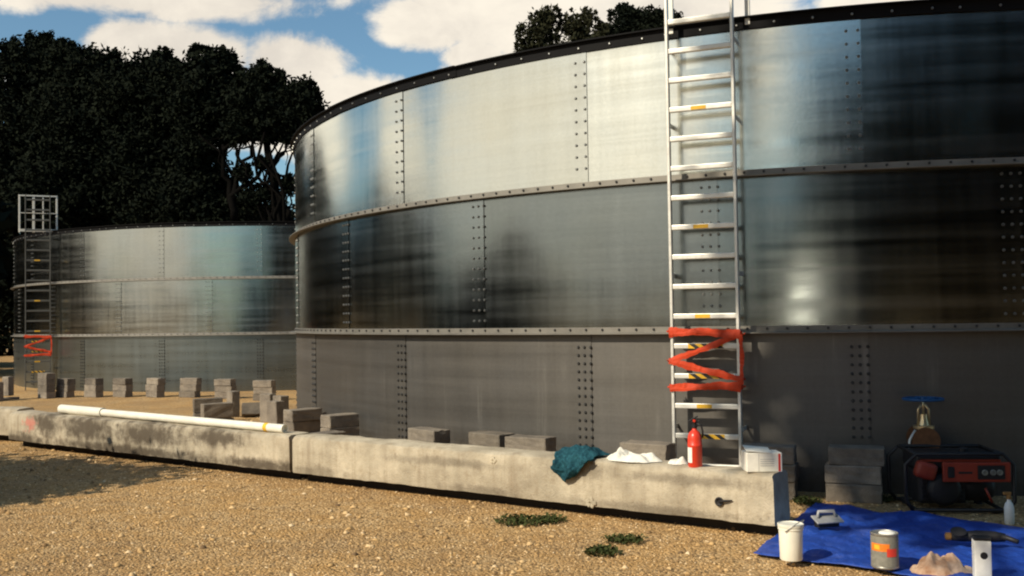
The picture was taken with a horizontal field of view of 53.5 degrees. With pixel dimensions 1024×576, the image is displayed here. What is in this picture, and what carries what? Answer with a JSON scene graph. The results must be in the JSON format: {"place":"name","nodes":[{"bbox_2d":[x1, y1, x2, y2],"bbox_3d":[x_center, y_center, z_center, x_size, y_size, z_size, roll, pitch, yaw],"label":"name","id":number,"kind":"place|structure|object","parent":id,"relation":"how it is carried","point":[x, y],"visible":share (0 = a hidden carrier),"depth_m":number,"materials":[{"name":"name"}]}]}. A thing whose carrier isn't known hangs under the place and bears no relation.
{"place":"outdoors","nodes":[
{"label":"outdoors","id":0,"kind":"place"},
{"bbox_2d":[0,382,3,401],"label":"concrete block","id":1,"kind":"object","parent":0,"point":[1,391],"depth_m":23.12,"materials":[{"name":"grey concrete"}]},
{"bbox_2d":[201,402,232,418],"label":"concrete block","id":2,"kind":"object","parent":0,"point":[218,410],"depth_m":14.79,"materials":[{"name":"grey concrete"}]},
{"bbox_2d":[253,387,275,393],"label":"concrete block","id":3,"kind":"object","parent":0,"point":[263,390],"depth_m":22.15,"materials":[{"name":"grey concrete"}]},
{"bbox_2d":[253,380,275,386],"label":"concrete block","id":4,"kind":"object","parent":3,"relation":"on","point":[264,383],"depth_m":22.15,"materials":[{"name":"grey concrete"}]},
{"bbox_2d":[283,420,320,431],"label":"concrete block","id":5,"kind":"object","parent":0,"point":[308,426],"depth_m":12.77,"materials":[{"name":"grey concrete"}]},
{"bbox_2d":[283,407,321,421],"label":"concrete block","id":6,"kind":"object","parent":5,"relation":"on","point":[302,414],"depth_m":12.76,"materials":[{"name":"grey concrete"}]},
{"bbox_2d":[313,430,345,434],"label":"concrete block","id":7,"kind":"object","parent":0,"point":[334,432],"depth_m":11.49,"materials":[{"name":"grey concrete"}]},
{"bbox_2d":[408,427,449,443],"bbox_3d":[-0.846,1.504,10.322,0.223,0.155,0.448,1,-2,-42],"label":"concrete block","id":8,"kind":"object","parent":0,"point":[431,434],"depth_m":10.20,"materials":[{"name":"grey concrete"}]},
{"bbox_2d":[0,0,905,327],"label":"sky","id":9,"kind":"structure","parent":0,"point":[350,48],"materials":[{"name":"blue"}]},
{"bbox_2d":[468,430,514,447],"bbox_3d":[-0.200,1.482,9.902,0.222,0.155,0.447,1,-2,-44],"label":"concrete block","id":10,"kind":"object","parent":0,"point":[485,438],"depth_m":9.81,"materials":[{"name":"grey concrete"}]},
{"bbox_2d":[0,335,1023,575],"bbox_3d":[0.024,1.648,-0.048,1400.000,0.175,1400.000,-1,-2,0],"label":"ground","id":11,"kind":"structure","parent":0,"point":[171,403],"depth_m":7.62,"materials":[{"name":"beige gravel"}]},
{"bbox_2d":[0,241,13,355],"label":"bush","id":12,"kind":"object","parent":11,"relation":"on","point":[5,340],"visible":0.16,"depth_m":57.12,"materials":[{"name":"green plant"}]},
{"bbox_2d":[0,210,16,246],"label":"evergreen tree","id":13,"kind":"object","parent":11,"relation":"on","point":[5,224],"visible":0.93,"depth_m":35.38,"materials":[{"name":"green plant"}]},
{"bbox_2d":[0,188,19,355],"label":"bush","id":14,"kind":"object","parent":11,"relation":"on","point":[9,299],"visible":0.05,"depth_m":56.86,"materials":[{"name":"green plant"}]},
{"bbox_2d":[4,397,19,400],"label":"concrete block","id":15,"kind":"object","parent":11,"relation":"on","point":[10,398],"depth_m":23.54,"materials":[{"name":"grey concrete"}]},
{"bbox_2d":[2,376,13,395],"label":"concrete block","id":16,"kind":"object","parent":15,"relation":"on","point":[8,381],"depth_m":23.49,"materials":[{"name":"grey concrete"}]},
{"bbox_2d":[0,198,27,297],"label":"evergreen tree","id":17,"kind":"object","parent":11,"relation":"on","point":[6,258],"visible":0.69,"depth_m":43.53,"materials":[{"name":"green plant"}]},
{"bbox_2d":[0,406,34,440],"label":"concrete beam","id":18,"kind":"structure","parent":11,"relation":"on","point":[5,411],"depth_m":13.55,"materials":[{"name":"grey concrete"}]},
{"bbox_2d":[0,30,75,236],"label":"evergreen tree","id":19,"kind":"object","parent":11,"relation":"on","point":[20,63],"visible":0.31,"depth_m":50.87,"materials":[{"name":"green plant"}]},
{"bbox_2d":[38,392,54,398],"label":"concrete block","id":20,"kind":"object","parent":11,"relation":"on","point":[47,395],"depth_m":23.81,"materials":[{"name":"grey concrete"}]},
{"bbox_2d":[38,386,54,391],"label":"concrete block","id":21,"kind":"object","parent":20,"relation":"on","point":[46,388],"depth_m":23.82,"materials":[{"name":"grey concrete"}]},
{"bbox_2d":[38,379,54,385],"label":"concrete block","id":22,"kind":"object","parent":21,"relation":"on","point":[46,382],"depth_m":23.83,"materials":[{"name":"grey concrete"}]},
{"bbox_2d":[38,373,54,379],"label":"concrete block","id":23,"kind":"object","parent":22,"relation":"on","point":[46,376],"depth_m":23.82,"materials":[{"name":"grey concrete"}]},
{"bbox_2d":[55,391,74,397],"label":"concrete block","id":24,"kind":"object","parent":11,"relation":"on","point":[64,394],"depth_m":24.02,"materials":[{"name":"grey concrete"}]},
{"bbox_2d":[56,385,74,390],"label":"concrete block","id":25,"kind":"object","parent":24,"relation":"on","point":[65,387],"depth_m":24.02,"materials":[{"name":"grey concrete"}]},
{"bbox_2d":[57,378,75,384],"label":"concrete block","id":26,"kind":"object","parent":25,"relation":"on","point":[66,381],"depth_m":24.05,"materials":[{"name":"grey concrete"}]},
{"bbox_2d":[0,37,144,229],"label":"evergreen tree","id":27,"kind":"object","parent":11,"relation":"on","point":[67,177],"visible":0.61,"depth_m":47.84,"materials":[{"name":"green plant"}]},
{"bbox_2d":[84,391,102,397],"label":"concrete block","id":28,"kind":"object","parent":11,"relation":"on","point":[94,394],"depth_m":23.93,"materials":[{"name":"grey concrete"}]},
{"bbox_2d":[84,385,103,391],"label":"concrete block","id":29,"kind":"object","parent":28,"relation":"on","point":[95,388],"depth_m":23.94,"materials":[{"name":"grey concrete"}]},
{"bbox_2d":[85,378,102,384],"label":"concrete block","id":30,"kind":"object","parent":29,"relation":"on","point":[93,381],"depth_m":23.95,"materials":[{"name":"grey concrete"}]},
{"bbox_2d":[113,391,132,397],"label":"concrete block","id":31,"kind":"object","parent":11,"relation":"on","point":[124,394],"depth_m":23.85,"materials":[{"name":"grey concrete"}]},
{"bbox_2d":[113,384,132,390],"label":"concrete block","id":32,"kind":"object","parent":31,"relation":"on","point":[123,387],"depth_m":23.86,"materials":[{"name":"grey concrete"}]},
{"bbox_2d":[113,378,132,384],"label":"concrete block","id":33,"kind":"object","parent":32,"relation":"on","point":[122,381],"depth_m":23.84,"materials":[{"name":"grey concrete"}]},
{"bbox_2d":[10,221,296,391],"bbox_3d":[-7.040,0.759,33.995,17.494,4.351,17.494,-1,-2,-3],"label":"storage tank","id":34,"kind":"object","parent":11,"relation":"on","point":[173,303],"visible":0.61,"depth_m":25.53,"materials":[{"name":"grey metal"}]},
{"bbox_2d":[18,194,57,390],"bbox_3d":[-12.527,0.108,26.849,0.945,5.160,0.241,0,-2,-25],"label":"ladder","id":35,"kind":"object","parent":34,"relation":"attached to","point":[33,219],"visible":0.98,"depth_m":26.79,"materials":[{"name":"metal"}]},
{"bbox_2d":[23,335,52,356],"bbox_3d":[-12.474,1.519,26.718,0.702,0.582,0.099,0,-2,-25],"label":"barrier tape","id":36,"kind":"object","parent":35,"relation":"attached to","point":[46,337],"visible":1,"depth_m":26.69,"materials":[{"name":"red plastic"}]},
{"bbox_2d":[146,391,164,397],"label":"concrete block","id":37,"kind":"object","parent":11,"relation":"on","point":[156,394],"depth_m":23.62,"materials":[{"name":"grey concrete"}]},
{"bbox_2d":[145,384,164,390],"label":"concrete block","id":38,"kind":"object","parent":37,"relation":"on","point":[148,387],"depth_m":23.63,"materials":[{"name":"grey concrete"}]},
{"bbox_2d":[147,378,165,384],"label":"concrete block","id":39,"kind":"object","parent":38,"relation":"on","point":[156,381],"depth_m":23.65,"materials":[{"name":"grey concrete"}]},
{"bbox_2d":[83,45,228,224],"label":"evergreen tree","id":40,"kind":"object","parent":11,"relation":"on","point":[129,91],"visible":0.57,"depth_m":46.15,"materials":[{"name":"green plant"}]},
{"bbox_2d":[9,410,309,478],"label":"concrete beam","id":41,"kind":"structure","parent":11,"relation":"on","point":[246,451],"depth_m":11.13,"materials":[{"name":"grey concrete"}]},
{"bbox_2d":[57,404,287,432],"bbox_3d":[-3.929,1.443,11.345,4.259,0.113,0.110,-2,-2,38],"label":"drain pipe","id":42,"kind":"object","parent":41,"relation":"on","point":[104,412],"visible":1,"depth_m":11.14,"materials":[{"name":"white plastic"}]},
{"bbox_2d":[179,391,199,397],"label":"concrete block","id":43,"kind":"object","parent":11,"relation":"on","point":[188,394],"depth_m":23.43,"materials":[{"name":"grey concrete"}]},
{"bbox_2d":[180,384,200,390],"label":"concrete block","id":44,"kind":"object","parent":43,"relation":"on","point":[190,387],"depth_m":23.46,"materials":[{"name":"grey concrete"}]},
{"bbox_2d":[180,378,201,384],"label":"concrete block","id":45,"kind":"object","parent":44,"relation":"on","point":[190,381],"depth_m":23.47,"materials":[{"name":"grey concrete"}]},
{"bbox_2d":[193,413,200,416],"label":"concrete block","id":46,"kind":"object","parent":11,"relation":"on","point":[196,414],"depth_m":16.00,"materials":[{"name":"grey concrete"}]},
{"bbox_2d":[193,397,222,412],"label":"concrete block","id":47,"kind":"object","parent":46,"relation":"on","point":[197,402],"depth_m":16.06,"materials":[{"name":"grey concrete"}]},
{"bbox_2d":[138,42,294,222],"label":"evergreen tree","id":48,"kind":"object","parent":11,"relation":"on","point":[193,93],"visible":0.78,"depth_m":44.34,"materials":[{"name":"green plant"}]},
{"bbox_2d":[215,392,226,398],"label":"concrete block","id":49,"kind":"object","parent":11,"relation":"on","point":[223,395],"depth_m":22.86,"materials":[{"name":"grey concrete"}]},
{"bbox_2d":[214,385,236,392],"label":"concrete block","id":50,"kind":"object","parent":49,"relation":"on","point":[225,389],"depth_m":22.86,"materials":[{"name":"grey concrete"}]},
{"bbox_2d":[214,379,235,385],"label":"concrete block","id":51,"kind":"object","parent":50,"relation":"on","point":[224,382],"depth_m":22.85,"materials":[{"name":"grey concrete"}]},
{"bbox_2d":[226,391,239,416],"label":"concrete block","id":52,"kind":"object","parent":11,"relation":"on","point":[233,397],"depth_m":17.28,"materials":[{"name":"grey concrete"}]},
{"bbox_2d":[242,402,259,416],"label":"concrete block","id":53,"kind":"object","parent":11,"relation":"on","point":[252,409],"depth_m":17.07,"materials":[{"name":"grey concrete"}]},
{"bbox_2d":[253,394,259,400],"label":"concrete block","id":54,"kind":"object","parent":11,"relation":"on","point":[256,397],"depth_m":22.17,"materials":[{"name":"grey concrete"}]},
{"bbox_2d":[198,57,330,220],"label":"evergreen tree","id":55,"kind":"object","parent":11,"relation":"on","point":[272,104],"visible":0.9,"depth_m":42.86,"materials":[{"name":"green plant"}]},
{"bbox_2d":[260,393,275,421],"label":"concrete block","id":56,"kind":"object","parent":11,"relation":"on","point":[265,398],"depth_m":15.90,"materials":[{"name":"grey concrete"}]},
{"bbox_2d":[267,400,284,423],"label":"concrete block","id":57,"kind":"object","parent":11,"relation":"on","point":[275,408],"depth_m":14.19,"materials":[{"name":"grey concrete"}]},
{"bbox_2d":[273,395,288,408],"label":"concrete block","id":58,"kind":"object","parent":11,"relation":"on","point":[285,398],"depth_m":15.31,"materials":[{"name":"grey concrete"}]},
{"bbox_2d":[282,195,294,220],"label":"bush","id":59,"kind":"object","parent":11,"relation":"on","point":[292,214],"depth_m":57.59,"materials":[{"name":"green plant"}]},
{"bbox_2d":[493,513,549,526],"bbox_3d":[0.073,1.768,7.728,0.443,0.056,0.417,-1,-2,0],"label":"weed","id":60,"kind":"object","parent":11,"relation":"on","point":[521,520],"visible":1,"depth_m":7.68,"materials":[{"name":"green plant"}]},
{"bbox_2d":[292,433,789,534],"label":"concrete beam","id":61,"kind":"structure","parent":11,"relation":"on","point":[729,497],"depth_m":8.11,"materials":[{"name":"concrete"}]},
{"bbox_2d":[550,446,611,479],"bbox_3d":[0.565,1.374,7.984,0.469,0.259,0.324,-2,-2,36],"label":"towel","id":62,"kind":"object","parent":61,"relation":"on","point":[568,463],"visible":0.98,"depth_m":7.94,"materials":[{"name":"teal fabric"}]},
{"bbox_2d":[607,447,661,462],"bbox_3d":[0.929,1.276,7.810,0.471,0.092,0.254,-2,-2,36],"label":"rag","id":63,"kind":"object","parent":61,"relation":"on","point":[621,454],"visible":1,"depth_m":7.72,"materials":[{"name":"white fabric"}]},
{"bbox_2d":[668,456,687,464],"bbox_3d":[1.244,1.284,7.588,0.146,0.054,0.148,-2,-2,36],"label":"rag","id":64,"kind":"object","parent":61,"relation":"on","point":[681,460],"visible":1,"depth_m":7.55,"materials":[{"name":"white fabric"}]},
{"bbox_2d":[687,416,703,467],"bbox_3d":[1.337,1.121,7.432,0.106,0.373,0.106,0,-2,-17],"label":"fire extinguisher","id":65,"kind":"object","parent":61,"relation":"on","point":[694,444],"visible":1,"depth_m":7.39,"materials":[{"name":"red metal"}]},
{"bbox_2d":[741,445,781,471],"bbox_3d":[1.771,1.207,7.209,0.251,0.176,0.172,-1,-2,0],"label":"carton","id":66,"kind":"object","parent":61,"relation":"on","point":[758,459],"visible":1,"depth_m":7.12,"materials":[{"name":"white cardboard"}]},
{"bbox_2d":[535,512,567,523],"bbox_3d":[0.299,1.765,7.776,0.259,0.058,0.358,-1,-2,0],"label":"weed","id":67,"kind":"object","parent":11,"relation":"on","point":[555,518],"visible":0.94,"depth_m":7.75,"materials":[{"name":"green plant"}]},
{"bbox_2d":[513,3,609,51],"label":"pine tree","id":68,"kind":"object","parent":11,"relation":"on","point":[542,34],"visible":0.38,"depth_m":46.12,"materials":[{"name":"green plant"}]},
{"bbox_2d":[583,544,622,556],"bbox_3d":[0.596,1.728,6.671,0.278,0.058,0.282,-1,-2,0],"label":"weed","id":69,"kind":"object","parent":11,"relation":"on","point":[607,549],"visible":1,"depth_m":6.65,"materials":[{"name":"green plant"}]},
{"bbox_2d":[601,532,646,543],"bbox_3d":[0.783,1.735,7.026,0.306,0.060,0.295,-2,-2,30],"label":"weed","id":70,"kind":"object","parent":11,"relation":"on","point":[630,537],"visible":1,"depth_m":6.99,"materials":[{"name":"green plant"}]},
{"bbox_2d":[595,1,683,35],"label":"pine tree","id":71,"kind":"object","parent":11,"relation":"on","point":[630,18],"visible":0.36,"depth_m":47.96,"materials":[{"name":"green plant"}]},
{"bbox_2d":[289,0,1023,495],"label":"storage tank","id":72,"kind":"object","parent":11,"relation":"on","point":[479,244],"visible":0.92,"depth_m":9.31,"materials":[{"name":"metal"}]},
{"bbox_2d":[664,0,749,465],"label":"ladder","id":73,"kind":"object","parent":72,"relation":"attached to","point":[669,20],"visible":0.88,"depth_m":9.05,"materials":[{"name":"metal"}]},
{"bbox_2d":[666,327,745,391],"bbox_3d":[1.719,0.633,9.019,0.702,0.582,0.098,-2,-2,23],"label":"barrier tape","id":74,"kind":"object","parent":73,"relation":"attached to","point":[727,335],"visible":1,"depth_m":8.96,"materials":[{"name":"red plastic"}]},
{"bbox_2d":[902,396,944,447],"bbox_3d":[3.426,1.181,8.473,0.334,0.557,0.447,-1,-2,12],"label":"gate valve","id":75,"kind":"object","parent":72,"relation":"attached to","point":[921,431],"visible":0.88,"depth_m":8.34,"materials":[{"name":"metal"}]},
{"bbox_2d":[789,481,797,499],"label":"concrete block","id":76,"kind":"object","parent":11,"relation":"on","point":[793,488],"depth_m":8.48,"materials":[{"name":"grey concrete"}]},
{"bbox_2d":[782,462,798,482],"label":"concrete block","id":77,"kind":"object","parent":76,"relation":"on","point":[793,473],"depth_m":8.48,"materials":[{"name":"grey concrete"}]},
{"bbox_2d":[740,443,796,464],"bbox_3d":[2.187,1.411,8.652,0.448,0.155,0.223,-1,-2,21],"label":"concrete block","id":78,"kind":"object","parent":77,"relation":"on","point":[789,453],"depth_m":8.52,"materials":[{"name":"grey concrete"}]},
{"bbox_2d":[789,495,822,505],"bbox_3d":[2.421,1.750,8.326,0.286,0.057,0.410,-1,-2,0],"label":"weed","id":79,"kind":"object","parent":11,"relation":"on","point":[806,500],"visible":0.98,"depth_m":8.32,"materials":[{"name":"green plant"}]},
{"bbox_2d":[825,483,882,503],"bbox_3d":[2.841,1.692,8.431,0.447,0.154,0.221,-1,-2,19],"label":"concrete block","id":80,"kind":"object","parent":11,"relation":"on","point":[856,493],"depth_m":8.33,"materials":[{"name":"grey concrete"}]},
{"bbox_2d":[825,462,881,484],"bbox_3d":[2.840,1.544,8.452,0.447,0.154,0.223,-1,-2,21],"label":"concrete block","id":81,"kind":"object","parent":80,"relation":"on","point":[870,475],"depth_m":8.35,"materials":[{"name":"grey concrete"}]},
{"bbox_2d":[828,444,884,466],"bbox_3d":[2.873,1.395,8.467,0.447,0.155,0.222,-1,-2,19],"label":"concrete block","id":82,"kind":"object","parent":81,"relation":"on","point":[859,455],"depth_m":8.38,"materials":[{"name":"grey concrete"}]},
{"bbox_2d":[753,503,1023,575],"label":"tarpaulin","id":83,"kind":"object","parent":11,"relation":"on","point":[920,536],"visible":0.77,"depth_m":6.78,"materials":[{"name":"blue plastic"}]},
{"bbox_2d":[777,519,803,561],"bbox_3d":[1.724,1.547,6.267,0.164,0.253,0.163,-1,-2,0],"label":"pail","id":84,"kind":"object","parent":83,"relation":"on","point":[791,541],"visible":1,"depth_m":6.21,"materials":[{"name":"white plastic"}]},
{"bbox_2d":[811,509,843,527],"bbox_3d":[2.214,1.617,7.125,0.210,0.117,0.095,0,-2,-14],"label":"plasterer float","id":85,"kind":"object","parent":83,"relation":"on","point":[834,519],"visible":1,"depth_m":7.12,"materials":[{"name":"white plastic"}]},
{"bbox_2d":[870,529,898,569],"bbox_3d":[2.220,1.556,6.049,0.161,0.209,0.162,-1,-2,0],"label":"paint tin","id":86,"kind":"object","parent":83,"relation":"on","point":[884,544],"visible":1,"depth_m":5.99,"materials":[{"name":"grey metal"}]},
{"bbox_2d":[910,551,972,575],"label":"rag","id":87,"kind":"object","parent":83,"relation":"on","point":[932,563],"visible":0.98,"depth_m":5.93,"materials":[{"name":"beige fabric"}]},
{"bbox_2d":[971,535,991,575],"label":"white tub","id":88,"kind":"object","parent":83,"relation":"on","point":[981,557],"visible":1,"depth_m":5.73,"materials":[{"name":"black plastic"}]},
{"bbox_2d":[944,527,1018,543],"bbox_3d":[3.020,1.596,6.535,0.430,0.091,0.125,-1,-2,16],"label":"grinder","id":89,"kind":"object","parent":83,"relation":"on","point":[961,534],"visible":0.97,"depth_m":6.55,"materials":[{"name":"black plastic"}]},
{"bbox_2d":[882,491,895,501],"bbox_3d":[3.078,1.744,8.484,0.206,0.059,0.427,-1,-2,0],"label":"weed","id":90,"kind":"object","parent":11,"relation":"on","point":[888,499],"visible":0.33,"depth_m":8.37,"materials":[{"name":"green plant"}]},
{"bbox_2d":[886,444,1016,513],"bbox_3d":[3.466,1.506,8.036,0.832,0.476,0.562,-1,-2,6],"label":"generator","id":91,"kind":"object","parent":11,"relation":"on","point":[946,474],"visible":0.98,"depth_m":7.83,"materials":[{"name":"red metal"}]},
{"bbox_2d":[1003,492,1014,524],"bbox_3d":[3.635,1.607,7.424,0.068,0.234,0.068,-2,-2,43],"label":"spray bottle","id":92,"kind":"object","parent":11,"relation":"on","point":[1009,518],"visible":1,"depth_m":7.40,"materials":[{"name":"white plastic"}]},
{"bbox_2d":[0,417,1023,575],"bbox_3d":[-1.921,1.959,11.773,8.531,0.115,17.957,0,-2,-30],"label":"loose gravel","id":93,"kind":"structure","parent":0,"point":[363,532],"depth_m":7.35,"materials":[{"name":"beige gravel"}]},
{"bbox_2d":[505,434,555,451],"bbox_3d":[0.173,1.465,9.514,0.447,0.154,0.223,-2,-2,31],"label":"concrete block","id":94,"kind":"object","parent":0,"point":[533,442],"depth_m":9.42,"materials":[{"name":"grey concrete"}]},
{"bbox_2d":[620,440,675,459],"bbox_3d":[1.194,1.433,8.935,0.447,0.154,0.221,-2,-2,32],"label":"concrete block","id":95,"kind":"object","parent":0,"point":[660,450],"depth_m":8.84,"materials":[{"name":"grey concrete"}]},
{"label":"concrete block","id":96,"kind":"object","parent":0,"visible":0},
{"bbox_2d":[320,426,358,435],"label":"concrete block","id":97,"kind":"object","parent":96,"relation":"on","point":[353,431],"depth_m":11.99,"materials":[{"name":"grey concrete"}]},
{"bbox_2d":[320,413,358,428],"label":"concrete block","id":98,"kind":"object","parent":97,"relation":"on","point":[336,420],"depth_m":11.96,"materials":[{"name":"grey concrete"}]}
]}

